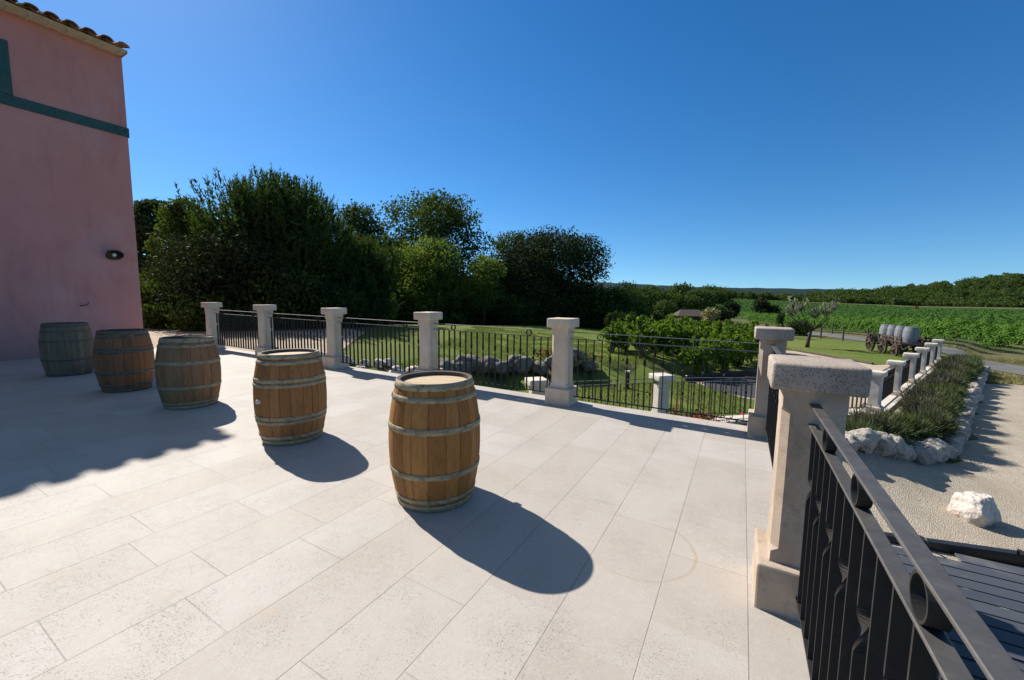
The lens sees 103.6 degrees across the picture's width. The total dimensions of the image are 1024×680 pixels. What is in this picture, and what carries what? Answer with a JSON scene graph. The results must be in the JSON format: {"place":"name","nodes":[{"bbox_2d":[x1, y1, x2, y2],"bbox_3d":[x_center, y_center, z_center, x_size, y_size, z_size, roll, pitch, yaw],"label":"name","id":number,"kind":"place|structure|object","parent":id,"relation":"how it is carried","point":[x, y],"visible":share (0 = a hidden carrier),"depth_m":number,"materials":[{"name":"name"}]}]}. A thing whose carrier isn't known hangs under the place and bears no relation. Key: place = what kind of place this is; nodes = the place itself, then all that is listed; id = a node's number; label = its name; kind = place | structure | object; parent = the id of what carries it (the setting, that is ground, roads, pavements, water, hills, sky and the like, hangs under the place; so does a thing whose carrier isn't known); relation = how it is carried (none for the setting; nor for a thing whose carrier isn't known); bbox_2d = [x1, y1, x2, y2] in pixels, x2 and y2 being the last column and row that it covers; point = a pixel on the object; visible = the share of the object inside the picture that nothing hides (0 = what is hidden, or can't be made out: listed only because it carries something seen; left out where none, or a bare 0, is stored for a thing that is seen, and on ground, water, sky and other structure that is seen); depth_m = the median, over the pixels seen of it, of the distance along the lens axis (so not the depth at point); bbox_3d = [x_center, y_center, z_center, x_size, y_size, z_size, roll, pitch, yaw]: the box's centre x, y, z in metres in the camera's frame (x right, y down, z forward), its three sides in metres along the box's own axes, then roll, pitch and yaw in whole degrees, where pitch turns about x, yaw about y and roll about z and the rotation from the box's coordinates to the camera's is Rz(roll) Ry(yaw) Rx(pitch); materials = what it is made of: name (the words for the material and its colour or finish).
{"place":"outdoors","nodes":[
{"label":"outdoors","id":0,"kind":"place"},
{"bbox_2d":[143,327,363,352],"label":"gravel yard","id":1,"kind":"structure","parent":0,"point":[156,335],"depth_m":16.13,"materials":[{"name":"gravel"}]},
{"bbox_2d":[134,208,165,280],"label":"pine tree","id":2,"kind":"object","parent":1,"relation":"on","point":[140,258],"visible":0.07,"depth_m":27.86,"materials":[{"name":"green plant"}]},
{"bbox_2d":[133,197,170,273],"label":"pine tree","id":3,"kind":"object","parent":1,"relation":"on","point":[146,206],"visible":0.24,"depth_m":28.14,"materials":[{"name":"green plant"}]},
{"bbox_2d":[140,278,168,327],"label":"undergrowth bush","id":4,"kind":"object","parent":1,"relation":"on","point":[143,288],"visible":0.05,"depth_m":19.89,"materials":[{"name":"green plant"}]},
{"bbox_2d":[142,299,184,328],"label":"sunlit bush","id":5,"kind":"object","parent":1,"relation":"on","point":[156,315],"visible":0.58,"depth_m":18.98,"materials":[{"name":"green plant"}]},
{"bbox_2d":[142,195,215,281],"bbox_3d":[-19.775,-4.741,24.844,4.738,7.821,4.644,4,7,30],"label":"leafy tree","id":6,"kind":"object","parent":1,"relation":"on","point":[174,213],"visible":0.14,"depth_m":23.49,"materials":[{"name":"green plant"}]},
{"bbox_2d":[160,290,245,331],"bbox_3d":[-14.309,-1.385,18.965,4.253,1.933,3.312,4,7,30],"label":"sunlit bush","id":7,"kind":"object","parent":1,"relation":"on","point":[194,318],"visible":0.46,"depth_m":18.07,"materials":[{"name":"green plant"}]},
{"bbox_2d":[140,226,291,330],"bbox_3d":[-14.491,-2.947,20.420,6.712,4.915,7.287,-3,7,-31],"label":"evergreen tree","id":8,"kind":"object","parent":1,"relation":"on","point":[193,267],"visible":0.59,"depth_m":18.79,"materials":[{"name":"green plant"}]},
{"bbox_2d":[157,164,359,328],"bbox_3d":[-13.463,-5.128,22.889,9.447,9.069,9.626,4,7,30],"label":"pine tree","id":9,"kind":"object","parent":1,"relation":"on","point":[295,220],"visible":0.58,"depth_m":21.16,"materials":[{"name":"green plant"}]},
{"bbox_2d":[223,260,333,329],"bbox_3d":[-11.987,-2.269,20.429,5.639,3.738,5.500,-1,6,-20],"label":"undergrowth bush","id":10,"kind":"object","parent":1,"relation":"on","point":[289,278],"visible":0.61,"depth_m":19.41,"materials":[{"name":"green plant"}]},
{"bbox_2d":[292,282,367,327],"bbox_3d":[-9.853,-1.831,21.536,4.126,2.662,4.024,-1,6,-20],"label":"undergrowth bush","id":11,"kind":"object","parent":1,"relation":"on","point":[352,306],"visible":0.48,"depth_m":20.92,"materials":[{"name":"green plant"}]},
{"bbox_2d":[0,348,809,679],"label":"terrace","id":12,"kind":"structure","parent":0,"point":[144,534],"depth_m":2.54,"materials":[{"name":"tile"}]},
{"bbox_2d":[38,322,93,376],"bbox_3d":[-8.256,0.157,7.488,0.693,0.955,0.694,2,6,18],"label":"wine barrel","id":13,"kind":"object","parent":12,"relation":"on","point":[65,348],"visible":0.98,"depth_m":7.26,"materials":[{"name":"wood"}]},
{"bbox_2d":[93,328,154,392],"bbox_3d":[-6.165,0.311,6.424,0.707,0.951,0.705,1,6,-1],"label":"wine barrel","id":14,"kind":"object","parent":12,"relation":"on","point":[123,360],"visible":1,"depth_m":6.19,"materials":[{"name":"brown wood"}]},
{"bbox_2d":[154,335,221,409],"bbox_3d":[-4.489,0.429,5.607,0.721,0.951,0.721,3,6,22],"label":"wine barrel","id":15,"kind":"object","parent":12,"relation":"on","point":[187,371],"visible":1,"depth_m":5.35,"materials":[{"name":"brown wood"}]},
{"bbox_2d":[201,302,224,348],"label":"stone pillar","id":16,"kind":"structure","parent":12,"relation":"on","point":[211,308],"depth_m":11.21,"materials":[{"name":"stone"}]},
{"bbox_2d":[253,305,276,356],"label":"stone pillar","id":17,"kind":"structure","parent":12,"relation":"on","point":[264,312],"depth_m":9.89,"materials":[{"name":"stone"}]},
{"bbox_2d":[214,310,258,349],"bbox_3d":[-7.257,-0.284,10.670,2.395,0.993,0.042,4,7,30],"label":"iron railing","id":18,"kind":"object","parent":17,"relation":"attached to","point":[222,329],"visible":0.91,"depth_m":10.70,"materials":[{"name":"metal"}]},
{"bbox_2d":[252,348,326,445],"bbox_3d":[-2.408,0.595,4.399,0.705,0.951,0.703,-2,6,-22],"label":"wine barrel","id":19,"kind":"object","parent":12,"relation":"on","point":[289,395],"visible":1,"depth_m":4.13,"materials":[{"name":"brown wood"}]},
{"bbox_2d":[321,308,348,368],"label":"stone pillar","id":20,"kind":"structure","parent":12,"relation":"on","point":[332,359],"depth_m":8.58,"materials":[{"name":"stone"}]},
{"bbox_2d":[270,313,325,356],"bbox_3d":[-4.967,-0.103,9.358,2.395,0.993,0.042,4,7,30],"label":"iron railing","id":21,"kind":"object","parent":20,"relation":"attached to","point":[316,320],"visible":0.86,"depth_m":9.37,"materials":[{"name":"metal"}]},
{"bbox_2d":[414,312,442,371],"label":"stone pillar","id":22,"kind":"structure","parent":12,"relation":"on","point":[428,351],"depth_m":7.27,"materials":[{"name":"stone"}]},
{"bbox_2d":[337,317,418,372],"bbox_3d":[-2.677,0.078,8.047,2.395,0.993,0.042,4,7,30],"label":"iron railing","id":23,"kind":"object","parent":22,"relation":"attached to","point":[353,323],"visible":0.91,"depth_m":8.05,"materials":[{"name":"metal"}]},
{"bbox_2d":[388,370,479,512],"bbox_3d":[-0.603,0.757,3.170,0.706,0.952,0.706,1,6,7],"label":"wine barrel","id":24,"kind":"object","parent":12,"relation":"on","point":[434,433],"visible":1,"depth_m":2.89,"materials":[{"name":"brown wood"}]},
{"bbox_2d":[545,317,578,406],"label":"stone pillar","id":25,"kind":"structure","parent":12,"relation":"on","point":[560,390],"depth_m":5.96,"materials":[{"name":"stone"}]},
{"bbox_2d":[433,323,551,391],"bbox_3d":[-0.385,0.259,6.738,2.395,0.993,0.042,4,7,30],"label":"iron railing","id":26,"kind":"object","parent":25,"relation":"attached to","point":[507,350],"visible":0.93,"depth_m":6.71,"materials":[{"name":"metal"}]},
{"bbox_2d":[747,326,794,438],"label":"stone pillar","id":27,"kind":"structure","parent":12,"relation":"on","point":[768,337],"depth_m":4.69,"materials":[{"name":"stone"}]},
{"bbox_2d":[571,332,759,421],"bbox_3d":[1.909,0.440,5.434,2.395,0.993,0.042,4,7,30],"label":"iron railing","id":28,"kind":"object","parent":27,"relation":"attached to","point":[682,370],"visible":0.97,"depth_m":5.41,"materials":[{"name":"metal"}]},
{"bbox_2d":[765,345,781,467],"bbox_3d":[2.289,0.655,3.444,0.042,0.970,2.860,4,7,30],"label":"iron railing","id":29,"kind":"object","parent":27,"relation":"attached to","point":[772,411],"visible":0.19,"depth_m":3.96,"materials":[{"name":"metal"}]},
{"bbox_2d":[752,354,871,622],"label":"stone pillar","id":30,"kind":"structure","parent":12,"relation":"on","point":[831,386],"depth_m":2.01,"materials":[{"name":"stone"}]},
{"bbox_2d":[795,403,1023,679],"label":"iron railing","id":31,"kind":"object","parent":30,"relation":"attached to","point":[892,607],"visible":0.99,"depth_m":1.06,"materials":[{"name":"metal"}]},
{"bbox_2d":[16,0,1023,289],"label":"sky","id":32,"kind":"structure","parent":0,"point":[794,144],"materials":[{"name":"blue"}]},
{"bbox_2d":[344,325,758,425],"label":"lawn","id":33,"kind":"structure","parent":0,"point":[677,371],"depth_m":14.39,"materials":[{"name":"plant"}]},
{"bbox_2d":[388,234,470,324],"bbox_3d":[-6.776,-4.794,32.697,7.620,7.524,7.879,-1,6,-16],"label":"leafy tree","id":34,"kind":"object","parent":33,"relation":"on","point":[425,259],"visible":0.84,"depth_m":31.17,"materials":[{"name":"green plant"}]},
{"bbox_2d":[460,252,507,324],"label":"young tree","id":35,"kind":"object","parent":33,"relation":"on","point":[483,284],"visible":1,"depth_m":30.42,"materials":[{"name":"green plant"}]},
{"bbox_2d":[492,224,615,327],"bbox_3d":[3.731,-5.425,36.088,11.455,9.014,11.416,0,6,-7],"label":"holm oak","id":36,"kind":"object","parent":33,"relation":"on","point":[572,253],"visible":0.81,"depth_m":34.07,"materials":[{"name":"green plant"}]},
{"bbox_2d":[552,298,592,327],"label":"undergrowth bush","id":37,"kind":"object","parent":33,"relation":"on","point":[570,309],"visible":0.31,"depth_m":33.52,"materials":[{"name":"green plant"}]},
{"bbox_2d":[571,283,636,328],"bbox_3d":[7.800,-2.728,33.807,5.357,3.975,5.492,4,7,30],"label":"undergrowth bush","id":38,"kind":"object","parent":33,"relation":"on","point":[599,296],"visible":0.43,"depth_m":32.44,"materials":[{"name":"green plant"}]},
{"bbox_2d":[603,310,638,327],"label":"clipped hedge","id":39,"kind":"object","parent":33,"relation":"on","point":[616,316],"visible":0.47,"depth_m":27.50,"materials":[{"name":"green plant"}]},
{"bbox_2d":[611,292,651,325],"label":"undergrowth bush","id":40,"kind":"object","parent":33,"relation":"on","point":[641,311],"visible":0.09,"depth_m":34.45,"materials":[{"name":"green plant"}]},
{"bbox_2d":[599,313,744,352],"bbox_3d":[9.848,-0.477,21.898,1.486,2.152,17.442,6,8,44],"label":"vine row","id":41,"kind":"object","parent":33,"relation":"on","point":[618,327],"visible":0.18,"depth_m":16.40,"materials":[{"name":"green plant"}]},
{"bbox_2d":[627,315,758,358],"bbox_3d":[9.797,-0.291,19.749,1.640,2.223,15.419,6,8,44],"label":"vine row","id":42,"kind":"object","parent":33,"relation":"on","point":[673,331],"visible":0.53,"depth_m":15.63,"materials":[{"name":"green plant"}]},
{"bbox_2d":[666,403,746,425],"bbox_3d":[2.906,1.543,6.286,1.876,0.951,1.371,4,7,30],"label":"flowering plant","id":43,"kind":"object","parent":33,"relation":"on","point":[701,416],"visible":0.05,"depth_m":6.33,"materials":[{"name":"green plant"}]},
{"bbox_2d":[676,321,781,374],"bbox_3d":[9.724,0.193,16.992,1.329,1.801,11.182,6,8,44],"label":"vine row","id":44,"kind":"object","parent":33,"relation":"on","point":[730,357],"visible":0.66,"depth_m":14.73,"materials":[{"name":"green plant"}]},
{"bbox_2d":[344,307,1023,463],"bbox_3d":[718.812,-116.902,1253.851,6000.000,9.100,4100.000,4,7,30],"label":"ground","id":45,"kind":"structure","parent":0,"point":[1015,352],"depth_m":23.52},
{"bbox_2d":[0,0,142,360],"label":"house","id":46,"kind":"structure","parent":45,"relation":"on","point":[67,221],"depth_m":9.33,"materials":[{"name":"paint"}]},
{"bbox_2d":[307,225,403,326],"bbox_3d":[-9.743,-3.808,24.842,6.203,6.066,6.501,4,7,30],"label":"pine tree","id":47,"kind":"object","parent":45,"relation":"on","point":[371,276],"visible":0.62,"depth_m":23.62,"materials":[{"name":"green plant"}]},
{"bbox_2d":[334,198,389,246],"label":"pine tree","id":48,"kind":"object","parent":45,"relation":"on","point":[351,214],"visible":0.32,"depth_m":36.17,"materials":[{"name":"green plant"}]},
{"bbox_2d":[371,232,424,324],"bbox_3d":[-10.583,-5.225,35.697,8.841,8.178,8.489,4,7,30],"label":"evergreen tree","id":49,"kind":"object","parent":45,"relation":"on","point":[391,241],"visible":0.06,"depth_m":33.89,"materials":[{"name":"green plant"}]},
{"bbox_2d":[387,288,430,324],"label":"undergrowth bush","id":50,"kind":"object","parent":45,"relation":"on","point":[398,317],"visible":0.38,"depth_m":31.74,"materials":[{"name":"green plant"}]},
{"bbox_2d":[370,187,500,294],"bbox_3d":[-7.856,-7.626,39.138,10.981,13.174,11.313,-4,7,-39],"label":"oak tree","id":51,"kind":"object","parent":45,"relation":"on","point":[429,222],"visible":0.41,"depth_m":37.10,"materials":[{"name":"green plant"}]},
{"bbox_2d":[485,230,527,276],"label":"leafy tree","id":52,"kind":"object","parent":45,"relation":"on","point":[501,239],"visible":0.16,"depth_m":42.46,"materials":[{"name":"green plant"}]},
{"bbox_2d":[611,280,640,318],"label":"young tree","id":53,"kind":"object","parent":45,"relation":"on","point":[630,289],"visible":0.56,"depth_m":32.53,"materials":[{"name":"green plant"}]},
{"bbox_2d":[627,285,660,314],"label":"tree","id":54,"kind":"object","parent":45,"relation":"on","point":[648,292],"visible":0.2,"depth_m":85.77,"materials":[{"name":"green plant"}]},
{"bbox_2d":[650,299,675,316],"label":"field tree","id":55,"kind":"object","parent":45,"relation":"on","point":[660,308],"visible":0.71,"depth_m":78.89,"materials":[{"name":"green plant"}]},
{"bbox_2d":[673,309,702,321],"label":"hut","id":56,"kind":"object","parent":45,"relation":"on","point":[695,315],"visible":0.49,"depth_m":64.66,"materials":[{"name":"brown wood"}]},
{"bbox_2d":[751,297,770,312],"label":"round bush","id":57,"kind":"object","parent":45,"relation":"on","point":[761,305],"visible":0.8,"depth_m":93.98,"materials":[{"name":"green plant"}]},
{"bbox_2d":[712,409,874,424],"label":"stone plinth","id":58,"kind":"structure","parent":45,"relation":"on","point":[740,417],"depth_m":8.54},
{"bbox_2d":[525,377,548,394],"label":"stone pillar","id":59,"kind":"structure","parent":58,"relation":"on","point":[536,382],"depth_m":7.27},
{"bbox_2d":[649,373,674,413],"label":"stone pillar","id":60,"kind":"structure","parent":58,"relation":"on","point":[657,387],"depth_m":8.01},
{"bbox_2d":[549,378,656,410],"bbox_3d":[1.724,1.160,7.776,2.405,0.796,0.042,-1,6,-15],"label":"iron railing","id":61,"kind":"object","parent":60,"relation":"attached to","point":[619,392],"visible":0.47,"depth_m":7.86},
{"bbox_3d":[5.748,1.253,8.803,0.363,1.054,0.363,-1,6,-15],"label":"stone pillar","id":62,"kind":"object","parent":58,"relation":"on","visible":0},
{"bbox_2d":[670,377,756,414],"bbox_3d":[4.373,1.171,8.461,2.588,0.861,0.042,-1,6,-14],"label":"iron railing","id":63,"kind":"object","parent":62,"relation":"attached to","point":[715,395],"visible":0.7,"depth_m":8.43,"materials":[{"name":"metal"}]},
{"bbox_2d":[786,319,812,335],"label":"round shrub","id":64,"kind":"object","parent":45,"relation":"on","point":[799,328],"visible":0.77,"depth_m":32.78,"materials":[{"name":"green plant"}]},
{"bbox_2d":[790,317,963,340],"bbox_3d":[29.988,-1.324,35.507,0.999,1.616,20.175,2,6,10],"label":"field vine row","id":65,"kind":"object","parent":45,"relation":"on","point":[866,325],"visible":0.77,"depth_m":32.11,"materials":[{"name":"green plant"}]},
{"bbox_2d":[745,314,1015,348],"bbox_3d":[34.444,-2.021,44.872,1.040,1.904,40.131,2,6,10],"label":"field vine row","id":66,"kind":"object","parent":45,"relation":"on","point":[994,340],"visible":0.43,"depth_m":27.89,"materials":[{"name":"green plant"}]},
{"bbox_2d":[743,299,1023,314],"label":"vineyard","id":67,"kind":"object","parent":45,"relation":"on","point":[980,311],"visible":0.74,"depth_m":208.16,"materials":[{"name":"green plant"}]},
{"bbox_2d":[743,313,1023,334],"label":"field vine row","id":68,"kind":"object","parent":45,"relation":"on","point":[970,322],"visible":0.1,"depth_m":37.34,"materials":[{"name":"green plant"}]},
{"bbox_2d":[744,313,1023,345],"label":"field vine row","id":69,"kind":"object","parent":45,"relation":"on","point":[1016,338],"visible":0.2,"depth_m":29.36,"materials":[{"name":"green plant"}]},
{"bbox_2d":[744,312,1023,340],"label":"field vine row","id":70,"kind":"object","parent":45,"relation":"on","point":[1001,327],"visible":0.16,"depth_m":33.94,"materials":[{"name":"green plant"}]},
{"bbox_2d":[881,361,936,410],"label":"stone plinth","id":71,"kind":"structure","parent":45,"relation":"on","point":[887,403],"depth_m":10.76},
{"bbox_2d":[862,370,887,412],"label":"stone pillar","id":72,"kind":"structure","parent":71,"relation":"on","point":[874,399],"depth_m":9.34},
{"bbox_2d":[887,360,906,395],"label":"stone pillar","id":73,"kind":"structure","parent":71,"relation":"on","point":[900,364],"depth_m":11.06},
{"bbox_2d":[882,364,895,399],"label":"iron railing","id":74,"kind":"object","parent":73,"relation":"attached to","point":[888,384],"visible":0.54,"depth_m":10.55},
{"bbox_2d":[903,352,919,383],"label":"stone pillar","id":75,"kind":"structure","parent":71,"relation":"on","point":[913,357],"depth_m":12.79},
{"bbox_2d":[579,282,847,295],"bbox_3d":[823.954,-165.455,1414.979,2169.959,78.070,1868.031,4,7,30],"label":"distant hills","id":76,"kind":"structure","parent":0,"point":[764,290],"depth_m":1337.89,"materials":[{"name":"green leaves"}]},
{"bbox_2d":[703,376,756,397],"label":"asphalt turning","id":77,"kind":"structure","parent":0,"point":[739,386],"depth_m":12.25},
{"bbox_2d":[695,351,888,408],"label":"driveway","id":78,"kind":"structure","parent":0,"point":[872,367],"depth_m":16.45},
{"bbox_2d":[685,369,756,380],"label":"kerb wall","id":79,"kind":"structure","parent":78,"relation":"on","point":[739,373],"depth_m":13.47,"materials":[{"name":"grey stone"}]},
{"bbox_2d":[787,337,947,363],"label":"roadside lawn","id":80,"kind":"structure","parent":0,"point":[851,350],"depth_m":22.24,"materials":[{"name":"plant"}]},
{"bbox_2d":[785,295,840,347],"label":"olive tree","id":81,"kind":"object","parent":80,"relation":"on","point":[797,308],"visible":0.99,"depth_m":23.01,"materials":[{"name":"green plant"}]},
{"bbox_2d":[865,333,931,355],"bbox_3d":[19.886,0.233,20.804,1.740,0.980,3.600,3,6,19],"label":"wooden cart","id":82,"kind":"object","parent":80,"relation":"on","point":[896,345],"visible":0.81,"depth_m":20.48,"materials":[{"name":"brown wood"}]},
{"bbox_2d":[902,327,919,343],"bbox_3d":[19.535,-0.240,19.744,0.602,0.800,0.600,3,6,20],"label":"cask","id":83,"kind":"object","parent":82,"relation":"on","point":[910,335],"visible":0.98,"depth_m":19.55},
{"bbox_2d":[722,323,1023,374],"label":"road","id":84,"kind":"structure","parent":0,"point":[1008,368],"depth_m":21.40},
{"bbox_2d":[751,299,1023,308],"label":"farm track","id":85,"kind":"structure","parent":0,"point":[931,306],"depth_m":349.18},
{"bbox_2d":[890,403,922,443],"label":"bed soil","id":86,"kind":"structure","parent":0,"point":[916,439],"depth_m":9.67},
{"bbox_2d":[846,416,883,434],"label":"lavender bush","id":87,"kind":"object","parent":86,"relation":"on","point":[851,425],"visible":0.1,"depth_m":7.54,"materials":[{"name":"green plant"}]},
{"bbox_2d":[847,402,907,443],"bbox_3d":[7.187,1.606,8.102,1.198,0.617,1.256,-1,6,-13],"label":"lavender bush","id":88,"kind":"object","parent":86,"relation":"on","point":[863,414],"visible":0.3,"depth_m":8.01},
{"bbox_2d":[865,412,926,445],"bbox_3d":[7.301,1.692,7.905,1.077,0.524,1.061,2,6,12],"label":"lavender bush","id":89,"kind":"object","parent":86,"relation":"on","point":[895,425],"visible":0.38,"depth_m":7.71,"materials":[{"name":"green plant"}]},
{"bbox_2d":[888,411,944,439],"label":"lavender bush","id":90,"kind":"object","parent":86,"relation":"on","point":[926,429],"visible":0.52,"depth_m":7.98,"materials":[{"name":"green plant"}]},
{"bbox_2d":[895,395,953,419],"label":"lavender bush","id":91,"kind":"object","parent":86,"relation":"on","point":[916,402],"visible":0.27,"depth_m":9.22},
{"bbox_2d":[896,382,958,402],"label":"lavender bush","id":92,"kind":"object","parent":86,"relation":"on","point":[913,390],"visible":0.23,"depth_m":10.25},
{"bbox_2d":[905,405,962,436],"bbox_3d":[8.794,1.637,8.520,1.045,0.538,1.095,-2,6,-27],"label":"lavender bush","id":93,"kind":"object","parent":86,"relation":"on","point":[927,413],"visible":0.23,"depth_m":8.40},
{"bbox_2d":[916,409,966,438],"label":"lavender bush","id":94,"kind":"object","parent":86,"relation":"on","point":[950,429],"visible":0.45,"depth_m":8.20,"materials":[{"name":"green plant"}]},
{"bbox_2d":[925,397,965,420],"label":"lavender bush","id":95,"kind":"object","parent":86,"relation":"on","point":[949,406],"visible":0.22,"depth_m":9.40,"materials":[{"name":"green plant"}]},
{"bbox_2d":[817,336,1023,385],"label":"dry grass","id":96,"kind":"structure","parent":0,"point":[1004,378],"depth_m":17.30,"materials":[{"name":"plant"}]},
{"bbox_2d":[843,384,1023,610],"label":"gravel court","id":97,"kind":"object","parent":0,"point":[992,463],"visible":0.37,"depth_m":6.80,"materials":[{"name":"gravel"}]},
{"bbox_2d":[845,431,867,451],"bbox_3d":[5.951,1.816,7.082,0.428,0.400,0.451,-3,7,-32],"label":"boulder","id":98,"kind":"object","parent":97,"relation":"on","point":[856,442],"visible":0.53,"depth_m":6.91,"materials":[{"name":"stone"}]},
{"bbox_2d":[848,428,880,453],"bbox_3d":[6.273,1.805,7.206,0.513,0.477,0.503,2,-9,-11],"label":"boulder","id":99,"kind":"object","parent":97,"relation":"on","point":[872,437],"visible":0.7,"depth_m":7.05,"materials":[{"name":"stone"}]},
{"bbox_2d":[872,431,896,456],"bbox_3d":[6.676,1.906,7.293,0.459,0.486,0.419,-5,7,-39],"label":"boulder","id":100,"kind":"object","parent":97,"relation":"on","point":[885,446],"visible":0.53,"depth_m":7.16,"materials":[{"name":"stone"}]},
{"bbox_2d":[888,434,913,459],"bbox_3d":[7.032,1.979,7.431,0.471,0.465,0.474,-2,21,-2],"label":"boulder","id":101,"kind":"object","parent":97,"relation":"on","point":[904,450],"visible":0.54,"depth_m":7.25,"materials":[{"name":"stone"}]},
{"bbox_2d":[908,441,944,465],"bbox_3d":[7.782,2.171,7.639,0.478,0.469,0.501,-2,6,-28],"label":"boulder","id":102,"kind":"object","parent":97,"relation":"on","point":[927,454],"visible":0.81,"depth_m":7.48,"materials":[{"name":"stone"}]},
{"bbox_2d":[923,437,950,463],"bbox_3d":[8.148,2.166,7.815,0.524,0.549,0.479,1,23,0],"label":"boulder","id":103,"kind":"object","parent":97,"relation":"on","point":[939,442],"visible":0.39,"depth_m":7.66,"materials":[{"name":"stone"}]},
{"bbox_2d":[858,532,1023,679],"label":"dark deck","id":104,"kind":"structure","parent":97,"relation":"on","point":[988,577],"depth_m":4.25,"materials":[{"name":"wood"}]},
{"bbox_2d":[947,491,1001,527],"bbox_3d":[6.531,2.442,5.709,0.447,0.574,0.535,1,6,2],"label":"boulder","id":105,"kind":"object","parent":97,"relation":"on","point":[977,509],"visible":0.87,"depth_m":5.56,"materials":[{"name":"white stone"}]},
{"bbox_2d":[911,279,1023,299],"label":"wooded hill","id":106,"kind":"structure","parent":0,"point":[983,288],"depth_m":501.44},
{"bbox_2d":[607,272,1023,307],"bbox_3d":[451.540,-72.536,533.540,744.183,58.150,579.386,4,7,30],"label":"woodland","id":107,"kind":"object","parent":106,"relation":"on","point":[935,293],"visible":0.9,"depth_m":450.32,"materials":[{"name":"green plant"}]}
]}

